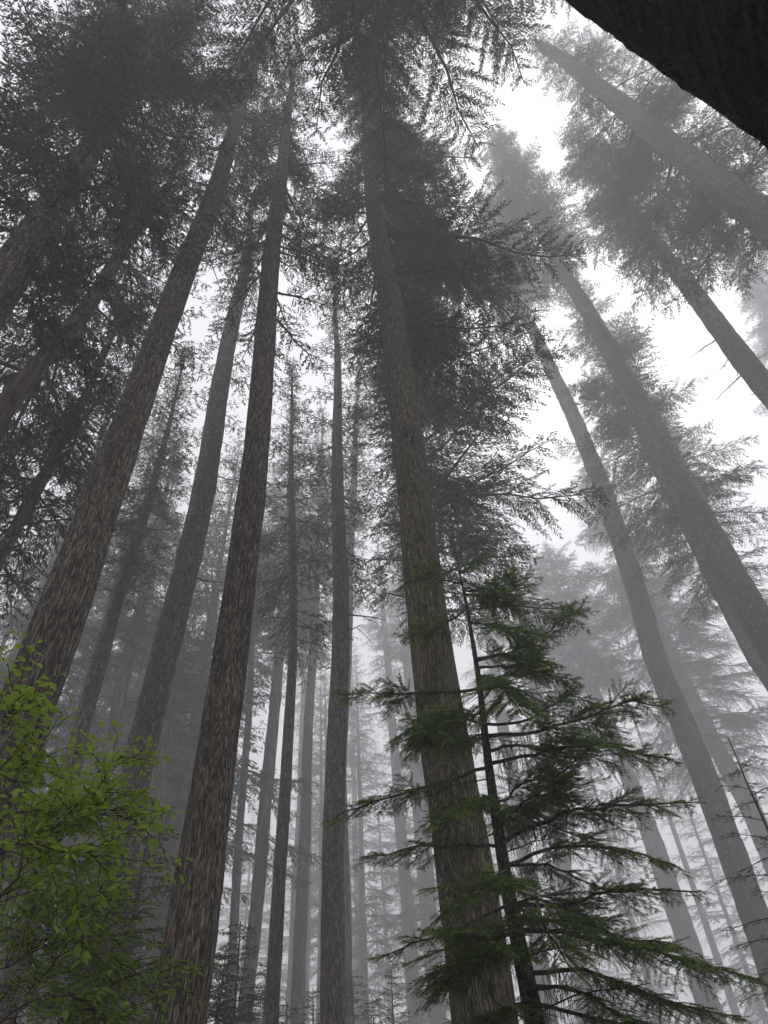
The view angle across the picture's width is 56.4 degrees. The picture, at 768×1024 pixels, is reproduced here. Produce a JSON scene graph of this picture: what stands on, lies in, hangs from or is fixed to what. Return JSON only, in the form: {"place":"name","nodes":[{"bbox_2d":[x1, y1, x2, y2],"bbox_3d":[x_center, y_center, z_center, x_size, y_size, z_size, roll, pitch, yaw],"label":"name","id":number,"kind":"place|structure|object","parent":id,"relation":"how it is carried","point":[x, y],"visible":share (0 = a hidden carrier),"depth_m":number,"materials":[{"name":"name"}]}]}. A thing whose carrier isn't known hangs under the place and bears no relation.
{"place":"outdoors","nodes":[
{"label":"outdoors","id":0,"kind":"place"},
{"bbox_2d":[0,0,767,1023],"label":"sky","id":1,"kind":"structure","parent":0,"point":[526,110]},
{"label":"ground","id":2,"kind":"structure","parent":0,"visible":0},
{"bbox_2d":[0,517,69,751],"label":"conifer tree","id":3,"kind":"object","parent":2,"relation":"on","point":[22,600],"visible":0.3,"depth_m":37.81,"materials":[{"name":"green plant"}]},
{"bbox_2d":[0,819,71,1023],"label":"young conifer","id":4,"kind":"object","parent":2,"relation":"on","point":[2,986],"visible":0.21,"depth_m":8.96,"materials":[{"name":"green plant"}]},
{"bbox_2d":[0,595,73,1004],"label":"conifer tree","id":5,"kind":"object","parent":2,"relation":"on","point":[3,887],"visible":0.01,"depth_m":48.50,"materials":[{"name":"grey plant"}]},
{"bbox_2d":[0,699,103,1022],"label":"conifer tree","id":6,"kind":"object","parent":2,"relation":"on","point":[39,941],"visible":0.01,"depth_m":54.85,"materials":[{"name":"grey plant"}]},
{"bbox_2d":[0,601,113,948],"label":"conifer tree","id":7,"kind":"object","parent":2,"relation":"on","point":[52,744],"visible":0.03,"depth_m":63.38,"materials":[{"name":"grey plant"}]},
{"bbox_2d":[0,515,118,888],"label":"conifer tree","id":8,"kind":"object","parent":2,"relation":"on","point":[95,630],"visible":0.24,"depth_m":28.93,"materials":[{"name":"grey plant"}]},
{"bbox_2d":[0,303,138,640],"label":"conifer tree","id":9,"kind":"object","parent":2,"relation":"on","point":[13,532],"visible":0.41,"depth_m":14.23,"materials":[{"name":"green plant"}]},
{"bbox_2d":[1,595,137,1015],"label":"conifer tree","id":10,"kind":"object","parent":2,"relation":"on","point":[81,788],"visible":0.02,"depth_m":47.14,"materials":[{"name":"grey plant"}]},
{"bbox_2d":[0,563,139,966],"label":"conifer tree","id":11,"kind":"object","parent":2,"relation":"on","point":[40,951],"visible":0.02,"depth_m":56.38,"materials":[{"name":"grey plant"}]},
{"bbox_2d":[9,847,142,1023],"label":"young conifer","id":12,"kind":"object","parent":2,"relation":"on","point":[113,863],"visible":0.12,"depth_m":7.48,"materials":[{"name":"green plant"}]},
{"bbox_2d":[0,352,154,740],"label":"conifer tree","id":13,"kind":"object","parent":2,"relation":"on","point":[12,654],"visible":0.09,"depth_m":48.95,"materials":[{"name":"green plant"}]},
{"bbox_2d":[17,610,152,1023],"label":"conifer tree","id":14,"kind":"object","parent":2,"relation":"on","point":[104,827],"visible":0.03,"depth_m":62.94,"materials":[{"name":"grey plant"}]},
{"bbox_2d":[0,630,192,969],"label":"leafy shrub","id":15,"kind":"object","parent":2,"relation":"on","point":[91,806],"visible":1,"depth_m":2.98,"materials":[{"name":"green plant"}]},
{"bbox_2d":[0,376,197,976],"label":"conifer tree","id":16,"kind":"object","parent":2,"relation":"on","point":[75,668],"visible":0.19,"depth_m":42.58,"materials":[{"name":"grey plant"}]},
{"bbox_2d":[0,342,203,1023],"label":"conifer tree","id":17,"kind":"object","parent":2,"relation":"on","point":[130,564],"visible":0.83,"depth_m":20.40,"materials":[{"name":"plant"}]},
{"bbox_2d":[24,652,181,1023],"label":"conifer tree","id":18,"kind":"object","parent":2,"relation":"on","point":[114,793],"depth_m":51.79,"materials":[{"name":"grey plant"}]},
{"bbox_2d":[29,797,180,1023],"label":"young conifer","id":19,"kind":"object","parent":2,"relation":"on","point":[138,887],"visible":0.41,"depth_m":10.60,"materials":[{"name":"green plant"}]},
{"bbox_2d":[3,449,211,1023],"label":"conifer tree","id":20,"kind":"object","parent":2,"relation":"on","point":[66,841],"visible":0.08,"depth_m":45.66,"materials":[{"name":"grey plant"}]},
{"bbox_2d":[0,141,216,528],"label":"conifer tree","id":21,"kind":"object","parent":2,"relation":"on","point":[21,385],"visible":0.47,"depth_m":15.22,"materials":[{"name":"green plant"}]},
{"bbox_2d":[0,851,218,1023],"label":"leafy shrub","id":22,"kind":"object","parent":2,"relation":"on","point":[100,1008],"visible":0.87,"depth_m":3.05,"materials":[{"name":"green plant"}]},
{"bbox_2d":[32,432,196,1023],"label":"conifer tree","id":23,"kind":"object","parent":2,"relation":"on","point":[136,625],"visible":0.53,"depth_m":30.16,"materials":[{"name":"grey plant"}]},
{"bbox_2d":[0,0,267,401],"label":"conifer tree","id":24,"kind":"object","parent":2,"relation":"on","point":[96,104],"visible":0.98,"depth_m":12.65,"materials":[{"name":"green plant"}]},
{"bbox_2d":[64,671,221,1023],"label":"conifer tree","id":25,"kind":"object","parent":2,"relation":"on","point":[161,803],"visible":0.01,"depth_m":47.91,"materials":[{"name":"grey plant"}]},
{"bbox_2d":[101,541,205,881],"bbox_3d":[-19.076,22.609,57.600,9.789,60.035,11.232,22,-52,-22],"label":"conifer tree","id":26,"kind":"object","parent":2,"relation":"on","point":[142,685],"visible":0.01,"depth_m":63.08,"materials":[{"name":"grey plant"}]},
{"bbox_2d":[0,19,316,875],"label":"conifer tree","id":27,"kind":"object","parent":2,"relation":"on","point":[62,611],"visible":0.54,"depth_m":10.95,"materials":[{"name":"brown plant"}]},
{"bbox_2d":[35,506,299,1023],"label":"conifer tree","id":28,"kind":"object","parent":2,"relation":"on","point":[245,733],"visible":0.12,"depth_m":40.96,"materials":[{"name":"grey plant"}]},
{"bbox_2d":[119,538,216,1022],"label":"conifer tree","id":29,"kind":"object","parent":2,"relation":"on","point":[168,730],"visible":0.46,"depth_m":32.03,"materials":[{"name":"grey plant"}]},
{"bbox_2d":[75,197,262,1023],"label":"conifer tree","id":30,"kind":"object","parent":2,"relation":"on","point":[149,716],"visible":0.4,"depth_m":18.37,"materials":[{"name":"brown plant"}]},
{"bbox_2d":[25,431,321,1022],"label":"conifer tree","id":31,"kind":"object","parent":2,"relation":"on","point":[179,803],"visible":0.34,"depth_m":37.39,"materials":[{"name":"grey plant"}]},
{"bbox_2d":[146,826,243,994],"bbox_3d":[-18.079,38.949,61.352,10.994,44.064,11.966,33,-57,-29],"label":"conifer tree","id":32,"kind":"object","parent":2,"relation":"on","point":[218,954],"visible":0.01,"depth_m":62.16,"materials":[{"name":"grey plant"}]},
{"bbox_2d":[138,904,252,1023],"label":"young conifer","id":33,"kind":"object","parent":2,"relation":"on","point":[214,990],"visible":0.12,"depth_m":11.67,"materials":[{"name":"green plant"}]},
{"bbox_2d":[208,980,238,1023],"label":"young conifer","id":34,"kind":"object","parent":2,"relation":"on","point":[220,985],"visible":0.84,"depth_m":9.13,"materials":[{"name":"green plant"}]},
{"bbox_2d":[209,946,247,1023],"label":"young conifer","id":35,"kind":"object","parent":2,"relation":"on","point":[224,966],"visible":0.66,"depth_m":10.19,"materials":[{"name":"green plant"}]},
{"bbox_2d":[210,833,261,1023],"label":"conifer tree","id":36,"kind":"object","parent":2,"relation":"on","point":[226,911],"visible":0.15,"depth_m":113.97,"materials":[{"name":"grey plant"}]},
{"bbox_2d":[209,921,278,1023],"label":"young conifer","id":37,"kind":"object","parent":2,"relation":"on","point":[240,925],"visible":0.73,"depth_m":12.85,"materials":[{"name":"green plant"}]},
{"bbox_2d":[219,803,271,1007],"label":"conifer tree","id":38,"kind":"object","parent":2,"relation":"on","point":[246,909],"visible":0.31,"depth_m":103.48,"materials":[{"name":"grey plant"}]},
{"bbox_2d":[234,990,269,1023],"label":"young conifer","id":39,"kind":"object","parent":2,"relation":"on","point":[252,997],"visible":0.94,"depth_m":11.64,"materials":[{"name":"green plant"}]},
{"bbox_2d":[149,45,358,1023],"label":"conifer tree","id":40,"kind":"object","parent":2,"relation":"on","point":[192,923],"visible":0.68,"depth_m":10.33,"materials":[{"name":"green plant"}]},
{"bbox_2d":[217,469,298,1023],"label":"conifer tree","id":41,"kind":"object","parent":2,"relation":"on","point":[234,912],"visible":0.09,"depth_m":41.67,"materials":[{"name":"grey plant"}]},
{"bbox_2d":[238,963,284,1023],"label":"young conifer","id":42,"kind":"object","parent":2,"relation":"on","point":[263,1008],"visible":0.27,"depth_m":16.84,"materials":[{"name":"grey plant"}]},
{"bbox_2d":[236,844,289,1023],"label":"conifer tree","id":43,"kind":"object","parent":2,"relation":"on","point":[269,896],"visible":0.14,"depth_m":118.39,"materials":[{"name":"grey plant"}]},
{"bbox_2d":[252,825,292,1023],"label":"conifer tree","id":44,"kind":"object","parent":2,"relation":"on","point":[283,965],"visible":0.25,"depth_m":96.28,"materials":[{"name":"grey plant"}]},
{"bbox_2d":[222,407,332,1023],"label":"conifer tree","id":45,"kind":"object","parent":2,"relation":"on","point":[257,890],"visible":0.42,"depth_m":45.84,"materials":[{"name":"grey plant"}]},
{"bbox_2d":[279,1003,300,1023],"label":"young conifer","id":46,"kind":"object","parent":2,"relation":"on","point":[286,1015],"visible":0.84,"depth_m":15.83,"materials":[{"name":"grey plant"}]},
{"bbox_2d":[221,357,364,1023],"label":"conifer tree","id":47,"kind":"object","parent":2,"relation":"on","point":[275,954],"visible":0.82,"depth_m":23.21,"materials":[{"name":"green plant"}]},
{"bbox_2d":[280,885,317,1022],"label":"conifer tree","id":48,"kind":"object","parent":2,"relation":"on","point":[310,969],"visible":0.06,"depth_m":122.78,"materials":[{"name":"grey plant"}]},
{"bbox_2d":[283,824,318,980],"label":"conifer tree","id":49,"kind":"object","parent":2,"relation":"on","point":[311,970],"visible":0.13,"depth_m":119.91,"materials":[{"name":"grey plant"}]},
{"bbox_2d":[283,508,322,1023],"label":"conifer tree","id":50,"kind":"object","parent":2,"relation":"on","point":[300,720],"visible":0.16,"depth_m":80.62,"materials":[{"name":"grey plant"}]},
{"bbox_2d":[285,735,323,1023],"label":"conifer tree","id":51,"kind":"object","parent":2,"relation":"on","point":[307,957],"visible":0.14,"depth_m":92.52,"materials":[{"name":"grey plant"}]},
{"bbox_2d":[294,988,319,1023],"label":"young conifer","id":52,"kind":"object","parent":2,"relation":"on","point":[312,1009],"visible":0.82,"depth_m":18.49,"materials":[{"name":"grey plant"}]},
{"bbox_2d":[261,406,369,1023],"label":"conifer tree","id":53,"kind":"object","parent":2,"relation":"on","point":[298,987],"visible":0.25,"depth_m":45.93,"materials":[{"name":"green plant"}]},
{"bbox_2d":[283,666,367,1022],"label":"conifer tree","id":54,"kind":"object","parent":2,"relation":"on","point":[317,872],"visible":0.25,"depth_m":80.51,"materials":[{"name":"grey plant"}]},
{"bbox_2d":[290,657,363,1022],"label":"conifer tree","id":55,"kind":"object","parent":2,"relation":"on","point":[315,771],"visible":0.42,"depth_m":80.97,"materials":[{"name":"grey plant"}]},
{"bbox_2d":[281,249,392,1023],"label":"conifer tree","id":56,"kind":"object","parent":2,"relation":"on","point":[332,983],"visible":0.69,"depth_m":21.90,"materials":[{"name":"plant"}]},
{"bbox_2d":[311,324,388,1023],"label":"conifer tree","id":57,"kind":"object","parent":2,"relation":"on","point":[347,897],"visible":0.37,"depth_m":46.12,"materials":[{"name":"grey plant"}]},
{"bbox_2d":[293,654,419,1023],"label":"conifer tree","id":58,"kind":"object","parent":2,"relation":"on","point":[363,941],"visible":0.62,"depth_m":77.53,"materials":[{"name":"grey plant"}]},
{"bbox_2d":[346,975,375,1023],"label":"young conifer","id":59,"kind":"object","parent":2,"relation":"on","point":[354,999],"visible":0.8,"depth_m":22.05,"materials":[{"name":"green plant"}]},
{"bbox_2d":[347,627,375,1023],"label":"conifer tree","id":60,"kind":"object","parent":2,"relation":"on","point":[354,798],"visible":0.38,"depth_m":116.93,"materials":[{"name":"grey plant"}]},
{"bbox_2d":[349,844,375,1023],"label":"conifer tree","id":61,"kind":"object","parent":2,"relation":"on","point":[353,937],"visible":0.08,"depth_m":131.37,"materials":[{"name":"grey plant"}]},
{"bbox_2d":[360,998,389,1023],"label":"young conifer","id":62,"kind":"object","parent":2,"relation":"on","point":[373,1015],"visible":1,"depth_m":18.48,"materials":[{"name":"grey plant"}]},
{"bbox_2d":[349,742,416,1023],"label":"conifer tree","id":63,"kind":"object","parent":2,"relation":"on","point":[383,885],"visible":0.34,"depth_m":120.18,"materials":[{"name":"grey plant"}]},
{"bbox_2d":[367,875,402,1023],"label":"conifer tree","id":64,"kind":"object","parent":2,"relation":"on","point":[377,979],"visible":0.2,"depth_m":133.72,"materials":[{"name":"grey plant"}]},
{"bbox_2d":[358,541,422,1023],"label":"conifer tree","id":65,"kind":"object","parent":2,"relation":"on","point":[409,926],"visible":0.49,"depth_m":76.84,"materials":[{"name":"grey plant"}]},
{"bbox_2d":[373,970,412,1023],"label":"young conifer","id":66,"kind":"object","parent":2,"relation":"on","point":[391,977],"visible":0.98,"depth_m":22.03,"materials":[{"name":"green plant"}]},
{"bbox_2d":[357,589,431,1023],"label":"conifer tree","id":67,"kind":"object","parent":2,"relation":"on","point":[397,725],"visible":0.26,"depth_m":83.75,"materials":[{"name":"grey plant"}]},
{"bbox_2d":[363,683,450,1023],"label":"conifer tree","id":68,"kind":"object","parent":2,"relation":"on","point":[417,884],"visible":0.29,"depth_m":72.22,"materials":[{"name":"grey plant"}]},
{"bbox_2d":[378,768,439,923],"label":"conifer tree","id":69,"kind":"object","parent":2,"relation":"on","point":[396,896],"visible":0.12,"depth_m":115.00,"materials":[{"name":"grey plant"}]},
{"bbox_2d":[394,845,427,1023],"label":"conifer tree","id":70,"kind":"object","parent":2,"relation":"on","point":[420,973],"visible":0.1,"depth_m":111.94,"materials":[{"name":"grey plant"}]},
{"bbox_2d":[376,480,446,1023],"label":"conifer tree","id":71,"kind":"object","parent":2,"relation":"on","point":[438,1012],"visible":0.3,"depth_m":71.42,"materials":[{"name":"grey plant"}]},
{"bbox_2d":[383,872,449,1023],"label":"conifer tree","id":72,"kind":"object","parent":2,"relation":"on","point":[402,1019],"visible":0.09,"depth_m":127.16,"materials":[{"name":"grey plant"}]},
{"bbox_2d":[286,45,588,1023],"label":"conifer tree","id":73,"kind":"object","parent":2,"relation":"on","point":[438,251],"visible":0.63,"depth_m":17.27,"materials":[{"name":"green plant"}]},
{"bbox_2d":[433,952,450,1023],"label":"young conifer","id":74,"kind":"object","parent":2,"relation":"on","point":[445,999],"visible":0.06,"depth_m":14.26,"materials":[{"name":"green plant"}]},
{"bbox_2d":[335,186,610,655],"bbox_3d":[2.506,-3.639,26.299,8.267,46.866,9.369,-5,-47,0],"label":"conifer tree","id":75,"kind":"object","parent":2,"relation":"on","point":[457,499],"visible":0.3,"depth_m":21.66,"materials":[{"name":"green plant"}]},
{"bbox_2d":[192,0,767,205],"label":"conifer tree","id":76,"kind":"object","parent":2,"relation":"on","point":[713,54],"visible":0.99,"depth_m":16.09,"materials":[{"name":"green plant"}]},
{"bbox_2d":[480,774,522,1009],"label":"conifer tree","id":77,"kind":"object","parent":2,"relation":"on","point":[497,867],"visible":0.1,"depth_m":133.82,"materials":[{"name":"grey plant"}]},
{"bbox_2d":[477,757,532,909],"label":"conifer tree","id":78,"kind":"object","parent":2,"relation":"on","point":[496,779],"visible":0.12,"depth_m":120.49,"materials":[{"name":"grey plant"}]},
{"bbox_2d":[460,551,558,1023],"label":"conifer tree","id":79,"kind":"object","parent":2,"relation":"on","point":[502,718],"visible":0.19,"depth_m":79.83,"materials":[{"name":"grey plant"}]},
{"bbox_2d":[503,677,570,976],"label":"conifer tree","id":80,"kind":"object","parent":2,"relation":"on","point":[541,845],"visible":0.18,"depth_m":93.33,"materials":[{"name":"grey plant"}]},
{"bbox_2d":[321,548,767,1023],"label":"young fir","id":81,"kind":"object","parent":2,"relation":"on","point":[505,884],"visible":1,"depth_m":4.41,"materials":[{"name":"green plant"}]},
{"bbox_2d":[495,551,595,1023],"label":"conifer tree","id":82,"kind":"object","parent":2,"relation":"on","point":[565,865],"visible":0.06,"depth_m":68.34,"materials":[{"name":"grey plant"}]},
{"bbox_2d":[559,959,596,1022],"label":"conifer tree","id":83,"kind":"object","parent":2,"relation":"on","point":[563,966],"visible":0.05,"depth_m":132.85,"materials":[{"name":"grey plant"}]},
{"bbox_2d":[540,833,631,1023],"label":"conifer tree","id":84,"kind":"object","parent":2,"relation":"on","point":[574,1004],"visible":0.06,"depth_m":97.14,"materials":[{"name":"grey plant"}]},
{"bbox_2d":[555,857,636,1023],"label":"conifer tree","id":85,"kind":"object","parent":2,"relation":"on","point":[593,969],"visible":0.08,"depth_m":102.38,"materials":[{"name":"grey plant"}]},
{"bbox_2d":[561,708,661,1023],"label":"conifer tree","id":86,"kind":"object","parent":2,"relation":"on","point":[618,874],"visible":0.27,"depth_m":82.93,"materials":[{"name":"grey plant"}]},
{"bbox_2d":[504,541,726,1023],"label":"conifer tree","id":87,"kind":"object","parent":2,"relation":"on","point":[578,652],"visible":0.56,"depth_m":80.36,"materials":[{"name":"grey plant"}]},
{"bbox_2d":[589,871,641,1018],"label":"conifer tree","id":88,"kind":"object","parent":2,"relation":"on","point":[615,962],"visible":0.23,"depth_m":127.98,"materials":[{"name":"grey plant"}]},
{"bbox_2d":[464,188,767,1007],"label":"conifer tree","id":89,"kind":"object","parent":2,"relation":"on","point":[733,856],"visible":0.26,"depth_m":38.41,"materials":[{"name":"plant"}]},
{"bbox_2d":[469,118,767,668],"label":"conifer tree","id":90,"kind":"object","parent":2,"relation":"on","point":[747,603],"visible":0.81,"depth_m":41.07,"materials":[{"name":"grey plant"}]},
{"bbox_2d":[584,791,652,1023],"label":"conifer tree","id":91,"kind":"object","parent":2,"relation":"on","point":[624,925],"visible":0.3,"depth_m":102.71,"materials":[{"name":"grey plant"}]},
{"bbox_2d":[525,18,767,319],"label":"conifer tree","id":92,"kind":"object","parent":2,"relation":"on","point":[722,188],"visible":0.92,"depth_m":33.03,"materials":[{"name":"green plant"}]},
{"bbox_2d":[595,802,699,1023],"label":"conifer tree","id":93,"kind":"object","parent":2,"relation":"on","point":[658,970],"visible":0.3,"depth_m":109.40,"materials":[{"name":"grey plant"}]},
{"bbox_2d":[546,257,767,691],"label":"conifer tree","id":94,"kind":"object","parent":2,"relation":"on","point":[622,421],"visible":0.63,"depth_m":41.90,"materials":[{"name":"green plant"}]},
{"bbox_2d":[626,871,691,1023],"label":"conifer tree","id":95,"kind":"object","parent":2,"relation":"on","point":[658,980],"visible":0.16,"depth_m":120.80,"materials":[{"name":"grey plant"}]},
{"bbox_2d":[551,112,767,409],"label":"conifer tree","id":96,"kind":"object","parent":2,"relation":"on","point":[749,367],"visible":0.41,"depth_m":40.71,"materials":[{"name":"green plant"}]},
{"bbox_2d":[569,443,767,876],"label":"conifer tree","id":97,"kind":"object","parent":2,"relation":"on","point":[717,748],"visible":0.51,"depth_m":67.73,"materials":[{"name":"green plant"}]},
{"bbox_2d":[602,649,742,1023],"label":"conifer tree","id":98,"kind":"object","parent":2,"relation":"on","point":[732,1002],"visible":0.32,"depth_m":92.96,"materials":[{"name":"grey plant"}]},
{"bbox_2d":[684,932,733,1023],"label":"conifer tree","id":99,"kind":"object","parent":2,"relation":"on","point":[719,991],"visible":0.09,"depth_m":109.23,"materials":[{"name":"grey plant"}]},
{"bbox_2d":[657,741,767,1023],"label":"conifer tree","id":100,"kind":"object","parent":2,"relation":"on","point":[759,1004],"visible":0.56,"depth_m":89.54,"materials":[{"name":"grey plant"}]},
{"bbox_2d":[710,737,767,1008],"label":"young fir","id":101,"kind":"object","parent":2,"relation":"on","point":[755,801],"visible":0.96,"depth_m":7.82,"materials":[{"name":"green plant"}]},
{"bbox_2d":[715,226,767,417],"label":"conifer tree","id":102,"kind":"object","parent":2,"relation":"on","point":[759,300],"visible":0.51,"depth_m":90.71,"materials":[{"name":"green plant"}]},
{"bbox_2d":[720,724,767,884],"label":"conifer tree","id":103,"kind":"object","parent":2,"relation":"on","point":[763,803],"visible":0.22,"depth_m":102.28,"materials":[{"name":"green plant"}]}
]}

